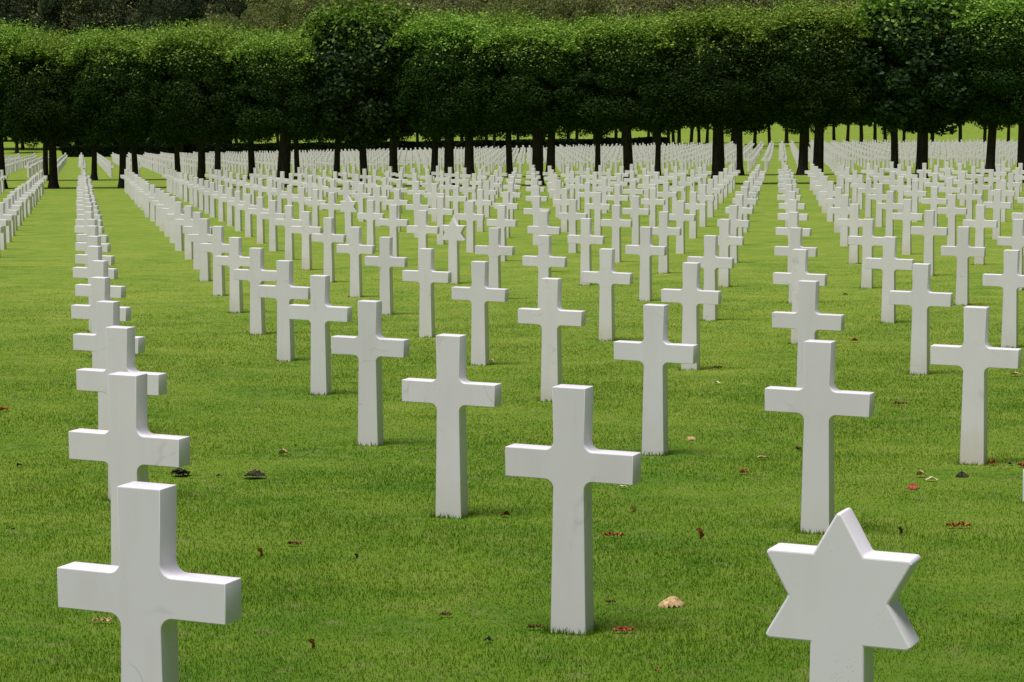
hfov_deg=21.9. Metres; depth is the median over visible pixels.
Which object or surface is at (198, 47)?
lime tree
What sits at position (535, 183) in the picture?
cross headstone
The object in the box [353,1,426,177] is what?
lime tree
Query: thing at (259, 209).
cross headstone
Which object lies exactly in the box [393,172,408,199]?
cross headstone
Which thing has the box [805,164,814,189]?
cross headstone
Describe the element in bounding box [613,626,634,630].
fallen leaf
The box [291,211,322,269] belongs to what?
cross headstone
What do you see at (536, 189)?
cross headstone
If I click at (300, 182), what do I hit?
cross headstone
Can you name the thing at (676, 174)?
cross headstone
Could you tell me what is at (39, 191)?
cross headstone
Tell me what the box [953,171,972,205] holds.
cross headstone
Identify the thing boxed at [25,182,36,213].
cross headstone
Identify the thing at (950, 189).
cross headstone
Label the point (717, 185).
cross headstone
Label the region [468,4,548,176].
lime tree
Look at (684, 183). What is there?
cross headstone
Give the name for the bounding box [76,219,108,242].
cross headstone
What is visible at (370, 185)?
cross headstone
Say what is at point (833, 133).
lime tree
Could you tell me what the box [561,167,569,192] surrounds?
cross headstone
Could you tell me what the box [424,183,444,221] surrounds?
cross headstone
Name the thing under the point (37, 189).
cross headstone
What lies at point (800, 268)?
cross headstone
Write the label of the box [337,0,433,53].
woodland tree
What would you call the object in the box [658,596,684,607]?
mushroom
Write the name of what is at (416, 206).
cross headstone
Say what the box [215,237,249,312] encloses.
cross headstone
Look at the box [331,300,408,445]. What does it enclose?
cross headstone
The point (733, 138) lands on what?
lime tree
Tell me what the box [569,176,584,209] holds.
cross headstone
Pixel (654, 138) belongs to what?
lime tree
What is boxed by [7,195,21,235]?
cross headstone
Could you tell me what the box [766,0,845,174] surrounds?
lime tree
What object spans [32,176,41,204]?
cross headstone
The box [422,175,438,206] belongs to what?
cross headstone
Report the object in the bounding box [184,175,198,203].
cross headstone
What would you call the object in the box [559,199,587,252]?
cross headstone
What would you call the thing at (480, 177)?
cross headstone
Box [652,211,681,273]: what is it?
cross headstone
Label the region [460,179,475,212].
cross headstone
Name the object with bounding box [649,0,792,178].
lime tree
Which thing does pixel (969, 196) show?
cross headstone
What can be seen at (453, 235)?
star headstone
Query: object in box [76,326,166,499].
cross headstone
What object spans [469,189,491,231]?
cross headstone
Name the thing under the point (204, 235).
cross headstone
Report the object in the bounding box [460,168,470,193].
cross headstone
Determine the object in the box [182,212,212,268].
cross headstone
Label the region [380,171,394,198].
cross headstone
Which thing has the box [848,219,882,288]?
cross headstone
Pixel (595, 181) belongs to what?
cross headstone
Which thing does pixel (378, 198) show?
cross headstone
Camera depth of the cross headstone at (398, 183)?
82.60 m
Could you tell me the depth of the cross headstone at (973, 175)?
93.10 m
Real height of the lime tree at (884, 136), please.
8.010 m
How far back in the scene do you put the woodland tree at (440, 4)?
435.69 m
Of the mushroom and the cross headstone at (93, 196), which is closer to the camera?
the mushroom
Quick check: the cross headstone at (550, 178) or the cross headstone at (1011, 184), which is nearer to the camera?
the cross headstone at (1011, 184)
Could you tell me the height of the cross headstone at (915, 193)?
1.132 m
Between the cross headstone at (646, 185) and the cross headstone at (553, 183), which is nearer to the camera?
the cross headstone at (646, 185)
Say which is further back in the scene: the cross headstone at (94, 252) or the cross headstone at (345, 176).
the cross headstone at (345, 176)
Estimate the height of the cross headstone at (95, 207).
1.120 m
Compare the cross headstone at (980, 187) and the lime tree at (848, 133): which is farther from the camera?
the lime tree at (848, 133)
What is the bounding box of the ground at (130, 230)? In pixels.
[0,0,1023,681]
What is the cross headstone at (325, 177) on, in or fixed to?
on the ground at (130, 230)
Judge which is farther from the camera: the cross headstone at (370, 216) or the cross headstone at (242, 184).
the cross headstone at (242, 184)
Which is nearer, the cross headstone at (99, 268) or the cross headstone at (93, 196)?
the cross headstone at (99, 268)
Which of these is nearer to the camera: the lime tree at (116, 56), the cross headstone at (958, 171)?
the cross headstone at (958, 171)
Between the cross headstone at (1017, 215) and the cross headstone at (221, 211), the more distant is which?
the cross headstone at (221, 211)
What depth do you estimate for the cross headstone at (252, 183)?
92.80 m
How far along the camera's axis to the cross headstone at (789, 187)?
66.36 m
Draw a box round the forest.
[0,0,844,55]
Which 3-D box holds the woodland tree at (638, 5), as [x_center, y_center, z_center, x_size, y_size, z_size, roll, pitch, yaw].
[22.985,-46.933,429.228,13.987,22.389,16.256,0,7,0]
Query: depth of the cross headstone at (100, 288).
24.80 m
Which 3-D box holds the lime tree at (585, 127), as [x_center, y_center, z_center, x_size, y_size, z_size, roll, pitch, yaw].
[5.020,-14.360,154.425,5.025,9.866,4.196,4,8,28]
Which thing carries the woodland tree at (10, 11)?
on the ground at (130, 230)
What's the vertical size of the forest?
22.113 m
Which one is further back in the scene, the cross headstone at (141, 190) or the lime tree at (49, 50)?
the lime tree at (49, 50)
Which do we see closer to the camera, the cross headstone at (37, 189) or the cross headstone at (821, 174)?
the cross headstone at (821, 174)
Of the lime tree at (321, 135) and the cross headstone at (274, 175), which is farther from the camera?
the lime tree at (321, 135)
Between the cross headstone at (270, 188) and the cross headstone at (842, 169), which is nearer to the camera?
the cross headstone at (270, 188)
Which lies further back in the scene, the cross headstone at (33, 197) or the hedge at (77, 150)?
the hedge at (77, 150)
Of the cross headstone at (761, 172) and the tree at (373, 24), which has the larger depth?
the tree at (373, 24)
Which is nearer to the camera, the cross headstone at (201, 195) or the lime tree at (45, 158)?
the cross headstone at (201, 195)
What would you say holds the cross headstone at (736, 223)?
on the ground at (130, 230)
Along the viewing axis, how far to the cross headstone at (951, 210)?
53.91 m
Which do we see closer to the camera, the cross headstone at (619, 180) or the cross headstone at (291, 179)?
the cross headstone at (619, 180)
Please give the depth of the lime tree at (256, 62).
129.59 m
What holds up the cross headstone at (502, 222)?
on the ground at (130, 230)
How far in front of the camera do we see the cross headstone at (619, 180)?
87.12 m
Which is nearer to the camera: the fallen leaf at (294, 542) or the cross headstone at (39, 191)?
the fallen leaf at (294, 542)
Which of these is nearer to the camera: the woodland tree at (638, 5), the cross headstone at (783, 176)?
the cross headstone at (783, 176)
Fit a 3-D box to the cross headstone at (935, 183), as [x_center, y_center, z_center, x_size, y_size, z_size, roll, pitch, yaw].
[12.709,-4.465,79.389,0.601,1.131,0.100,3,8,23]
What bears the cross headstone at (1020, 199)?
on the ground at (130, 230)
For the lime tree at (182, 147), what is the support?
on the ground at (130, 230)
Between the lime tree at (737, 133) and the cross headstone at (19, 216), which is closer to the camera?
the cross headstone at (19, 216)
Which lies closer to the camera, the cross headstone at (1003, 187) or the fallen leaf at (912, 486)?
the fallen leaf at (912, 486)
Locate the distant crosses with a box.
[0,139,1017,196]
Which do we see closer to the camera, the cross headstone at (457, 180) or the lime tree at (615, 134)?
the cross headstone at (457, 180)
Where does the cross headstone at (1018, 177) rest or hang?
on the ground at (130, 230)
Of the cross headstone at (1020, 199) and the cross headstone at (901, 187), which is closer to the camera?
the cross headstone at (1020, 199)
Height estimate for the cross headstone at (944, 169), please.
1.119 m
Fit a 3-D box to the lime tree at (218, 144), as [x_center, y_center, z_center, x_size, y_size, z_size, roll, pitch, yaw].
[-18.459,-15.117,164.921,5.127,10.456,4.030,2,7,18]
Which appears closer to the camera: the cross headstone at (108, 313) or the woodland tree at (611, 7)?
the cross headstone at (108, 313)
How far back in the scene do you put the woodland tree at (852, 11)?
420.13 m
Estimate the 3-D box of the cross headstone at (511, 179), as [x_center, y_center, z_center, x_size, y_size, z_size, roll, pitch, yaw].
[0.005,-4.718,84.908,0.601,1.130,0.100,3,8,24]
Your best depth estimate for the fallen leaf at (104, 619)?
11.99 m
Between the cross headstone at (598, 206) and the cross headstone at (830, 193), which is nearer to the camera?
the cross headstone at (598, 206)
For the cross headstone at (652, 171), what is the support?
on the ground at (130, 230)
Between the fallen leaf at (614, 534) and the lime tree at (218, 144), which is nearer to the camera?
the fallen leaf at (614, 534)
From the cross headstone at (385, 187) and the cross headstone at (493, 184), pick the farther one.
the cross headstone at (493, 184)
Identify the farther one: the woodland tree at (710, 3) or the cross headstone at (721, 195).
the woodland tree at (710, 3)
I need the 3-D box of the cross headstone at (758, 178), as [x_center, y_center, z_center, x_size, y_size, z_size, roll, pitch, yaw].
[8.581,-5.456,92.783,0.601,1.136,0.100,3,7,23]
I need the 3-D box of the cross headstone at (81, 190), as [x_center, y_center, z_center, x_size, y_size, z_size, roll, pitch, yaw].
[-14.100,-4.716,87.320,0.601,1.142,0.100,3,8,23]
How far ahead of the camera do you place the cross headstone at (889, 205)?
58.08 m
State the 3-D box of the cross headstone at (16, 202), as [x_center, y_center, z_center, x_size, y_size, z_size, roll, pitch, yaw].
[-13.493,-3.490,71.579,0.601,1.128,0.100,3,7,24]
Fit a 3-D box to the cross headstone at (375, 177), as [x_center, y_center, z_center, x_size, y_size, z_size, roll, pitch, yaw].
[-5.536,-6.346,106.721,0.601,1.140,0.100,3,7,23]
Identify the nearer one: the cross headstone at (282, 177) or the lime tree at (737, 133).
the cross headstone at (282, 177)
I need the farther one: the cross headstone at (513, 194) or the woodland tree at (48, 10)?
the woodland tree at (48, 10)
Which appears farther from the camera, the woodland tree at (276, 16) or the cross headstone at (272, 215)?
the woodland tree at (276, 16)
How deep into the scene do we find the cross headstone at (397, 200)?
66.84 m
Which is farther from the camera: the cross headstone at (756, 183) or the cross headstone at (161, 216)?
the cross headstone at (756, 183)
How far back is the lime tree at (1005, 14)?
114.92 m
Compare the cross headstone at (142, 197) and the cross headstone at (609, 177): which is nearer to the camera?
the cross headstone at (142, 197)
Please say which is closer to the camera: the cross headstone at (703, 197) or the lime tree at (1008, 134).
the cross headstone at (703, 197)
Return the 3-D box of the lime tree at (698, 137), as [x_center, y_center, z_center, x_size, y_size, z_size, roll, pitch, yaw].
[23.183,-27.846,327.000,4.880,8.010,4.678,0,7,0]
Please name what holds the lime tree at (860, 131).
on the ground at (130, 230)
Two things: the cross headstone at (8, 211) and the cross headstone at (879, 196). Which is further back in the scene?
the cross headstone at (879, 196)
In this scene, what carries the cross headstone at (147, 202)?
on the ground at (130, 230)
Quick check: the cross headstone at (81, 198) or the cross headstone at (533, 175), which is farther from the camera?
the cross headstone at (533, 175)
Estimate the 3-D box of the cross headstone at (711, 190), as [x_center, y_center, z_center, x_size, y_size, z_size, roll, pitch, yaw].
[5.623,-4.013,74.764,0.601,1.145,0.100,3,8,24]
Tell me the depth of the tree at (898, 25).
116.52 m
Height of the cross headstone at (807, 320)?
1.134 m
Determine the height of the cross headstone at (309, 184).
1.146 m
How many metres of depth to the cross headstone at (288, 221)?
52.13 m
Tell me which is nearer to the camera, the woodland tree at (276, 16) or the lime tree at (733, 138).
the lime tree at (733, 138)
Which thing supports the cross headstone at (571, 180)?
on the ground at (130, 230)
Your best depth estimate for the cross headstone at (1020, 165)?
99.58 m
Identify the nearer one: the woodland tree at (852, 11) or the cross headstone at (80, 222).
the cross headstone at (80, 222)
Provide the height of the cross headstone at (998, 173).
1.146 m
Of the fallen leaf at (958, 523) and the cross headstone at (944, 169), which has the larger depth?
the cross headstone at (944, 169)
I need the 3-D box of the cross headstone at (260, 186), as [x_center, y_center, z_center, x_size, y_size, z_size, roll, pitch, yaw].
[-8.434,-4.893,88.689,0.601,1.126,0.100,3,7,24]
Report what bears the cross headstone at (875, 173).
on the ground at (130, 230)
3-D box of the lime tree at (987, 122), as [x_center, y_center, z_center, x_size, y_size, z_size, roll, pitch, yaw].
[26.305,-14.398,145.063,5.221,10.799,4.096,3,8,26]
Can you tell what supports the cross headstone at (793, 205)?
on the ground at (130, 230)
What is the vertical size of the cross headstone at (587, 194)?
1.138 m
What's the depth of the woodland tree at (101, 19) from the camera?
478.32 m
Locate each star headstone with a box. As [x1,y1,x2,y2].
[340,196,357,243]
[441,218,465,283]
[766,508,920,681]
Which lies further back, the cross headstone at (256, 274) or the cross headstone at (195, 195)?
the cross headstone at (195, 195)
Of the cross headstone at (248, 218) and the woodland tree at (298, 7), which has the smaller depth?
the cross headstone at (248, 218)
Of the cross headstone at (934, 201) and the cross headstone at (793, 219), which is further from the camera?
the cross headstone at (934, 201)
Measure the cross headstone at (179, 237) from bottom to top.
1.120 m
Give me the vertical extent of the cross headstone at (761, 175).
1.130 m
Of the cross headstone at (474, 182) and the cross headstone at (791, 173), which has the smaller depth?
the cross headstone at (474, 182)
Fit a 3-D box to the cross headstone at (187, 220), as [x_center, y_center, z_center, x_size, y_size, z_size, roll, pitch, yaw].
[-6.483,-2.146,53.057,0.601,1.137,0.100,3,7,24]
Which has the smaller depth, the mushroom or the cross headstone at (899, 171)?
the mushroom
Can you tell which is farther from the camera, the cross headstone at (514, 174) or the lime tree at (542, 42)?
the lime tree at (542, 42)
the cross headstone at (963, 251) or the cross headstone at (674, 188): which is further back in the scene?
the cross headstone at (674, 188)
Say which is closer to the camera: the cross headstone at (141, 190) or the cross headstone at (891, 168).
the cross headstone at (141, 190)
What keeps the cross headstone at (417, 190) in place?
on the ground at (130, 230)
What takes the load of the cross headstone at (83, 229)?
on the ground at (130, 230)
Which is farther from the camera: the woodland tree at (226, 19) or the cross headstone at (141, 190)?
the woodland tree at (226, 19)
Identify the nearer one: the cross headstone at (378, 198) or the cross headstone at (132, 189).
the cross headstone at (378, 198)
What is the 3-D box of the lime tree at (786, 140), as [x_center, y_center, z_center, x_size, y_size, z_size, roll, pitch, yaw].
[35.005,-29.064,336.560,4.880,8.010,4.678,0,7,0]
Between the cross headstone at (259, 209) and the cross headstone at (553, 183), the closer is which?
the cross headstone at (259, 209)
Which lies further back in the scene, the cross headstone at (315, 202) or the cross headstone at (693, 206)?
the cross headstone at (315, 202)
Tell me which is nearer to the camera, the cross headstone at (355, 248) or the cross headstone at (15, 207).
the cross headstone at (355, 248)
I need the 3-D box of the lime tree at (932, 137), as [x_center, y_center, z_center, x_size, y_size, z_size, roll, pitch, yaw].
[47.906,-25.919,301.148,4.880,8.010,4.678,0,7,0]
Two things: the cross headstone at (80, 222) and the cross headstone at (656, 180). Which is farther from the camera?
the cross headstone at (656, 180)
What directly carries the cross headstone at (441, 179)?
on the ground at (130, 230)
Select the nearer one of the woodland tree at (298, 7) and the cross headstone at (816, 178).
the cross headstone at (816, 178)
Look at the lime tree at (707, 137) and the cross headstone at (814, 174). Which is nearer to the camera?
the cross headstone at (814, 174)
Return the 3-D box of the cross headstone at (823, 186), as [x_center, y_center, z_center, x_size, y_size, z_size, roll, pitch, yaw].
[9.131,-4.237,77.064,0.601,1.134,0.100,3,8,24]
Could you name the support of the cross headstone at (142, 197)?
on the ground at (130, 230)
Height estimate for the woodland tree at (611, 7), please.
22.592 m
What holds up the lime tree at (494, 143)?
on the ground at (130, 230)
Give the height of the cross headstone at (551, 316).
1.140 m
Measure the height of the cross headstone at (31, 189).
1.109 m
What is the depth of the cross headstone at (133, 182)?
103.11 m
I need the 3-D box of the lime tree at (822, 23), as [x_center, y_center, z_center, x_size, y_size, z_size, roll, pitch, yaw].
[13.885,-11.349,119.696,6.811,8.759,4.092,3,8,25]
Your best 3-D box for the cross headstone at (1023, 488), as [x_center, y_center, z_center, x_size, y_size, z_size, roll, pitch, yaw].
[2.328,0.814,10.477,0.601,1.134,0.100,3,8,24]
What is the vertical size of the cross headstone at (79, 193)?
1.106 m
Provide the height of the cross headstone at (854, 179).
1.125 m
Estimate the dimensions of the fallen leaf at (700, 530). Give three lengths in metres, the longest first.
0.068 x 0.052 x 0.050 m
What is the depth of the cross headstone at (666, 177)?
97.77 m
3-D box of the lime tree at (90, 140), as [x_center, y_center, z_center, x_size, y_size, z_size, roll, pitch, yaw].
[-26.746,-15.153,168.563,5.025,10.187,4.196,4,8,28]
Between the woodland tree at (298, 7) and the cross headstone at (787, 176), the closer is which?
the cross headstone at (787, 176)
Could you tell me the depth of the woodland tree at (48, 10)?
476.59 m
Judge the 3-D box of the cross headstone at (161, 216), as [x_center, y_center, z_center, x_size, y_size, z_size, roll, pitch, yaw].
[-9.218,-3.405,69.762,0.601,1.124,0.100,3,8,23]
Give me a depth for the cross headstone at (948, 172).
89.89 m
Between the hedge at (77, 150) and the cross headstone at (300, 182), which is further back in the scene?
the hedge at (77, 150)
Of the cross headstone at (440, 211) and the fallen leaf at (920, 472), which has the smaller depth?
the fallen leaf at (920, 472)
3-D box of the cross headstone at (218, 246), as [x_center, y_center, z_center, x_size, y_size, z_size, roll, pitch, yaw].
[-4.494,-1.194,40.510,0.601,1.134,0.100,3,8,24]
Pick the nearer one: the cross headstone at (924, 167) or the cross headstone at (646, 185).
the cross headstone at (646, 185)
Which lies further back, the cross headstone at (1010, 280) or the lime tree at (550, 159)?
the lime tree at (550, 159)
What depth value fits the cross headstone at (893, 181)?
83.49 m
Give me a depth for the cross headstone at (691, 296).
26.13 m
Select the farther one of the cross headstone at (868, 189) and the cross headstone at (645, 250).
the cross headstone at (868, 189)
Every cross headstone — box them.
[0,202,13,249]
[0,219,8,257]
[3,198,18,241]
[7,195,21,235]
[10,191,23,230]
[15,188,27,225]
[17,186,29,220]
[21,184,32,216]
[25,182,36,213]
[27,180,36,209]
[29,178,39,206]
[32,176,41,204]
[33,175,42,201]
[36,174,44,199]
[57,481,241,681]
[69,372,189,565]
[71,277,130,368]
[73,246,117,331]
[73,300,144,429]
[74,212,103,266]
[75,206,102,225]
[75,225,110,283]
[75,236,114,264]
[75,260,125,297]
[76,191,96,204]
[76,194,98,209]
[76,198,99,214]
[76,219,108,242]
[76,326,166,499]
[77,181,93,192]
[77,184,94,194]
[77,186,95,197]
[77,188,96,200]
[77,202,101,219]
[126,173,134,198]
[129,174,137,201]
[129,176,138,203]
[132,177,141,206]
[135,179,145,209]
[138,181,148,213]
[139,183,149,216]
[143,185,155,220]
[148,188,161,225]
[152,191,165,230]
[156,193,170,236]
[161,196,183,242]
[166,202,184,250]
[174,173,188,198]
[175,206,192,258]
[179,174,188,201]
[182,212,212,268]
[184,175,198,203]
[188,177,198,206]
[188,218,212,280]
[193,179,203,209]
[198,180,215,213]
[200,226,228,295]
[203,182,217,216]
[211,185,226,220]
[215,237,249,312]
[220,188,234,225]
[224,172,235,196]
[227,191,244,230]
[231,173,242,190]
[234,247,276,334]
[237,175,249,200]
[237,194,256,236]
[245,177,257,204]
[248,197,268,243]
[252,178,267,196]
[258,260,310,360]
[260,200,284,250]
[262,179,276,208]
[268,171,276,196]
[270,182,286,212]
[275,171,288,190]
[275,205,301,259]
[280,185,298,204]
[284,173,297,193]
[289,275,351,394]
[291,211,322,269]
[292,174,307,203]
[292,187,311,219]
[302,176,317,206]
[304,189,326,226]
[312,178,329,209]
[312,217,345,282]
[318,170,331,196]
[320,193,341,233]
[324,179,341,192]
[328,172,342,198]
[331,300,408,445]
[337,226,374,296]
[338,173,352,200]
[338,181,356,216]
[350,174,364,203]
[351,184,371,221]
[357,200,384,251]
[364,176,378,195]
[365,237,407,314]
[367,186,388,225]
[373,170,381,195]
[376,177,393,209]
[379,205,408,256]
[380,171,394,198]
[386,189,408,231]
[390,179,407,212]
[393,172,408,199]
[402,248,451,337]
[402,333,500,517]
[406,193,429,237]
[407,173,422,203]
[407,181,426,194]
[407,210,439,269]
[420,169,434,192]
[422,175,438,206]
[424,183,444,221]
[428,196,453,243]
[434,171,444,192]
[439,177,456,208]
[445,186,466,224]
[451,172,463,194]
[452,261,508,365]
[457,201,484,251]
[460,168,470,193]
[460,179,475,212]
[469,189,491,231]
[470,173,482,199]
[475,227,514,287]
[477,169,487,188]
[484,181,496,216]
[487,205,516,260]
[489,170,503,197]
[490,175,500,206]
[494,192,518,237]
[500,182,520,219]
[503,176,520,209]
[505,384,640,634]
[506,172,521,200]
[508,168,522,192]
[518,278,585,400]
[522,235,566,307]
[524,196,550,244]
[525,173,541,203]
[526,168,540,178]
[526,178,544,207]
[526,186,547,200]
[527,211,560,234]
[544,170,559,197]
[547,174,563,205]
[549,180,568,216]
[553,188,568,231]
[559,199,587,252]
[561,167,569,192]
[564,171,574,198]
[568,218,604,284]
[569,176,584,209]
[577,182,593,217]
[581,168,592,179]
[581,248,632,340]
[585,192,610,235]
[586,172,601,202]
[595,178,613,212]
[601,169,616,194]
[601,205,632,261]
[606,185,628,204]
[610,174,627,205]
[614,166,628,192]
[614,304,697,455]
[622,196,649,244]
[623,180,643,216]
[624,171,639,199]
[625,226,666,300]
[637,168,651,194]
[638,175,656,208]
[641,188,664,226]
[647,165,659,179]
[650,172,664,198]
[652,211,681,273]
[657,182,676,221]
[659,169,674,181]
[661,262,721,369]
[669,166,681,177]
[669,178,684,212]
[669,201,695,253]
[678,173,692,202]
[685,192,706,237]
[687,170,700,191]
[687,235,733,320]
[695,167,707,194]
[697,164,711,184]
[697,185,714,226]
[706,176,724,208]
[706,179,720,216]
[717,205,749,262]
[718,168,733,197]
[718,172,729,202]
[718,219,743,286]
[725,194,753,236]
[728,165,738,192]
[732,187,756,231]
[735,182,757,219]
[741,177,760,207]
[744,173,762,205]
[749,167,764,194]
[751,164,765,185]
[754,169,764,199]
[765,339,874,533]
[772,280,844,387]
[773,249,826,343]
[774,227,817,302]
[776,212,811,272]
[777,184,800,226]
[778,168,793,194]
[778,174,796,202]
[778,179,799,192]
[778,200,808,220]
[779,165,793,175]
[779,171,796,182]
[779,191,805,225]
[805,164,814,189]
[808,166,817,194]
[810,169,821,199]
[812,172,823,205]
[815,176,835,212]
[819,181,834,221]
[826,187,850,232]
[830,194,859,245]
[834,165,844,191]
[838,204,862,263]
[839,167,852,194]
[846,170,863,202]
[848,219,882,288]
[850,175,865,208]
[858,178,875,216]
[861,163,873,178]
[865,236,913,322]
[867,183,885,226]
[868,166,878,193]
[873,168,889,193]
[876,191,902,236]
[883,172,897,202]
[884,162,897,187]
[889,263,952,374]
[891,176,911,212]
[891,199,922,254]
[892,164,906,191]
[901,167,917,196]
[903,180,926,221]
[911,210,947,275]
[912,170,930,202]
[917,163,931,189]
[921,187,947,226]
[925,173,944,186]
[928,165,944,176]
[930,306,1021,464]
[937,194,966,245]
[939,162,953,187]
[939,168,957,198]
[939,178,960,216]
[941,226,985,304]
[952,163,967,187]
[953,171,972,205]
[957,183,981,219]
[963,205,997,264]
[966,167,981,193]
[974,175,990,204]
[976,162,988,184]
[982,249,1023,347]
[983,189,1011,238]
[984,169,1000,201]
[991,180,1014,221]
[994,164,1006,188]
[997,219,1023,289]
[1001,161,1010,179]
[1007,173,1020,208]
[1012,163,1023,191]
[1012,212,1023,254]
[1014,167,1023,198]
[1017,197,1023,202]
[1022,470,1023,500]
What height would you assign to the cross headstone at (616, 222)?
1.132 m
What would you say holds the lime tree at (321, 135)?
on the ground at (130, 230)
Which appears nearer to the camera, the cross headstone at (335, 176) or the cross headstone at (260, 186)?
the cross headstone at (260, 186)
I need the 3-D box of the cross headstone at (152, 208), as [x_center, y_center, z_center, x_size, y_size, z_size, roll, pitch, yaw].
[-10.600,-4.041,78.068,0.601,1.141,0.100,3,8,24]
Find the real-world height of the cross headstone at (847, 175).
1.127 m
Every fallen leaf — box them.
[92,616,112,621]
[170,468,189,475]
[244,469,265,476]
[277,449,289,454]
[287,541,301,544]
[308,638,314,647]
[439,612,451,615]
[528,623,544,627]
[602,531,623,535]
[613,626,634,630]
[696,527,704,537]
[740,468,747,472]
[893,401,907,403]
[906,483,919,489]
[915,470,927,476]
[946,521,970,526]
[956,471,968,477]
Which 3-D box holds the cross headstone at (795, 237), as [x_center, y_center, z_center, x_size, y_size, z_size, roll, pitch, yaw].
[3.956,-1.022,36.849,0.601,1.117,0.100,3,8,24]
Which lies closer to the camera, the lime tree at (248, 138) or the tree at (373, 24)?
the tree at (373, 24)
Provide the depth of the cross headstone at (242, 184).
96.97 m
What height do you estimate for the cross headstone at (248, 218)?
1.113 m
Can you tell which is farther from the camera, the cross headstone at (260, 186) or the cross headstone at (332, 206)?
the cross headstone at (260, 186)
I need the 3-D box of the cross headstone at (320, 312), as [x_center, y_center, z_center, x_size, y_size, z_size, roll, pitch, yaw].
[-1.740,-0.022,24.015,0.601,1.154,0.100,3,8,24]
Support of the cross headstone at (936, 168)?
on the ground at (130, 230)
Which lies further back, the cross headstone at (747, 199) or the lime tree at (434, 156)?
the lime tree at (434, 156)
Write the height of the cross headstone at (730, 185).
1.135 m
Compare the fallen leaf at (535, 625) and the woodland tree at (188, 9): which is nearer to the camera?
the fallen leaf at (535, 625)
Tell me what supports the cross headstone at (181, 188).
on the ground at (130, 230)
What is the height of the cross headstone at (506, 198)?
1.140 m
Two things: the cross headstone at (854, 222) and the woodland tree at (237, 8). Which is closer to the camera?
the cross headstone at (854, 222)
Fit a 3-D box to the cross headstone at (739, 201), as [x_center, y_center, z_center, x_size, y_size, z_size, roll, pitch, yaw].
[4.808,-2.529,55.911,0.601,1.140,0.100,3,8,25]
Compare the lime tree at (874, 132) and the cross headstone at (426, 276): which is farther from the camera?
the lime tree at (874, 132)
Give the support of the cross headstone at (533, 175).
on the ground at (130, 230)
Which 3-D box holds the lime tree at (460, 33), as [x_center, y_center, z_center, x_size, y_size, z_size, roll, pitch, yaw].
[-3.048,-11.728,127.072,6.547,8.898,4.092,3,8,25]
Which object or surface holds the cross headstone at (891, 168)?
on the ground at (130, 230)
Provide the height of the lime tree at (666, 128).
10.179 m
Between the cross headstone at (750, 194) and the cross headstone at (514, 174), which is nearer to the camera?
the cross headstone at (750, 194)
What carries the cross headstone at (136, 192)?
on the ground at (130, 230)
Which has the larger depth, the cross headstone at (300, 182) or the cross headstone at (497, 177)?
the cross headstone at (497, 177)
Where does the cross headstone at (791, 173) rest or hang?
on the ground at (130, 230)
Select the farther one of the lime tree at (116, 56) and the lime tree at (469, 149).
the lime tree at (469, 149)
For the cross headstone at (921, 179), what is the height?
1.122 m
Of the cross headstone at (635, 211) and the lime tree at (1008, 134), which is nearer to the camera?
the cross headstone at (635, 211)
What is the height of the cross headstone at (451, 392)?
1.142 m
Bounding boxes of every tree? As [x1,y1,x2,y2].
[0,0,61,57]
[0,1,29,29]
[0,15,61,188]
[0,27,105,188]
[2,112,20,152]
[11,23,74,180]
[28,0,135,38]
[54,23,120,180]
[58,23,180,187]
[80,0,171,32]
[99,21,159,175]
[124,0,206,78]
[141,17,260,182]
[144,17,211,172]
[165,0,251,29]
[178,16,247,179]
[180,140,184,152]
[192,13,256,31]
[214,23,280,179]
[223,24,336,186]
[238,0,305,35]
[259,24,316,178]
[262,0,346,41]
[293,2,373,178]
[299,0,423,182]
[300,0,362,42]
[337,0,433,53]
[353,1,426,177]
[383,5,513,184]
[402,0,480,17]
[407,4,466,177]
[427,4,505,177]
[457,0,527,17]
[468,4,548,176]
[468,15,604,185]
[493,134,495,147]
[494,0,564,50]
[506,12,580,176]
[527,0,607,76]
[557,10,639,171]
[561,8,697,184]
[564,0,642,80]
[611,89,617,137]
[613,7,701,175]
[617,0,691,20]
[637,103,655,144]
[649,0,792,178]
[663,0,718,70]
[672,131,674,143]
[677,129,680,144]
[687,102,700,147]
[690,0,768,77]
[697,0,774,175]
[697,128,700,144]
[705,126,708,143]
[723,0,794,57]
[724,104,734,145]
[743,0,892,171]
[746,107,763,148]
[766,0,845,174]
[767,120,775,146]
[772,0,850,80]
[784,92,788,142]
[831,92,841,140]
[835,84,863,141]
[837,0,862,78]
[844,97,871,143]
[852,0,997,178]
[853,0,939,167]
[868,116,886,141]
[873,122,876,142]
[902,101,912,142]
[930,93,936,142]
[950,0,1023,182]
[958,18,1023,173]
[958,116,973,143]
[983,127,986,143]
[999,87,1012,141]
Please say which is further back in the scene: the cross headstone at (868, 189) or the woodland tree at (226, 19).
the woodland tree at (226, 19)
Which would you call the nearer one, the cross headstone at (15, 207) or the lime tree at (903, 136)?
the cross headstone at (15, 207)
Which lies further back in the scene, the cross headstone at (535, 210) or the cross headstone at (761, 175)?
the cross headstone at (761, 175)
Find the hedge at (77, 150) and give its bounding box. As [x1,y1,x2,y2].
[62,136,667,156]
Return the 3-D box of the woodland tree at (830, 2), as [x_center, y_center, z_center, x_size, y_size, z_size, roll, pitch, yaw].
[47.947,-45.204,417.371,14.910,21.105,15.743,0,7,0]
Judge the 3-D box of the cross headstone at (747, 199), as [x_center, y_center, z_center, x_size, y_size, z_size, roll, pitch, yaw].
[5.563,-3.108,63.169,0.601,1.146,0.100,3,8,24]
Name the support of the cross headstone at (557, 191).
on the ground at (130, 230)

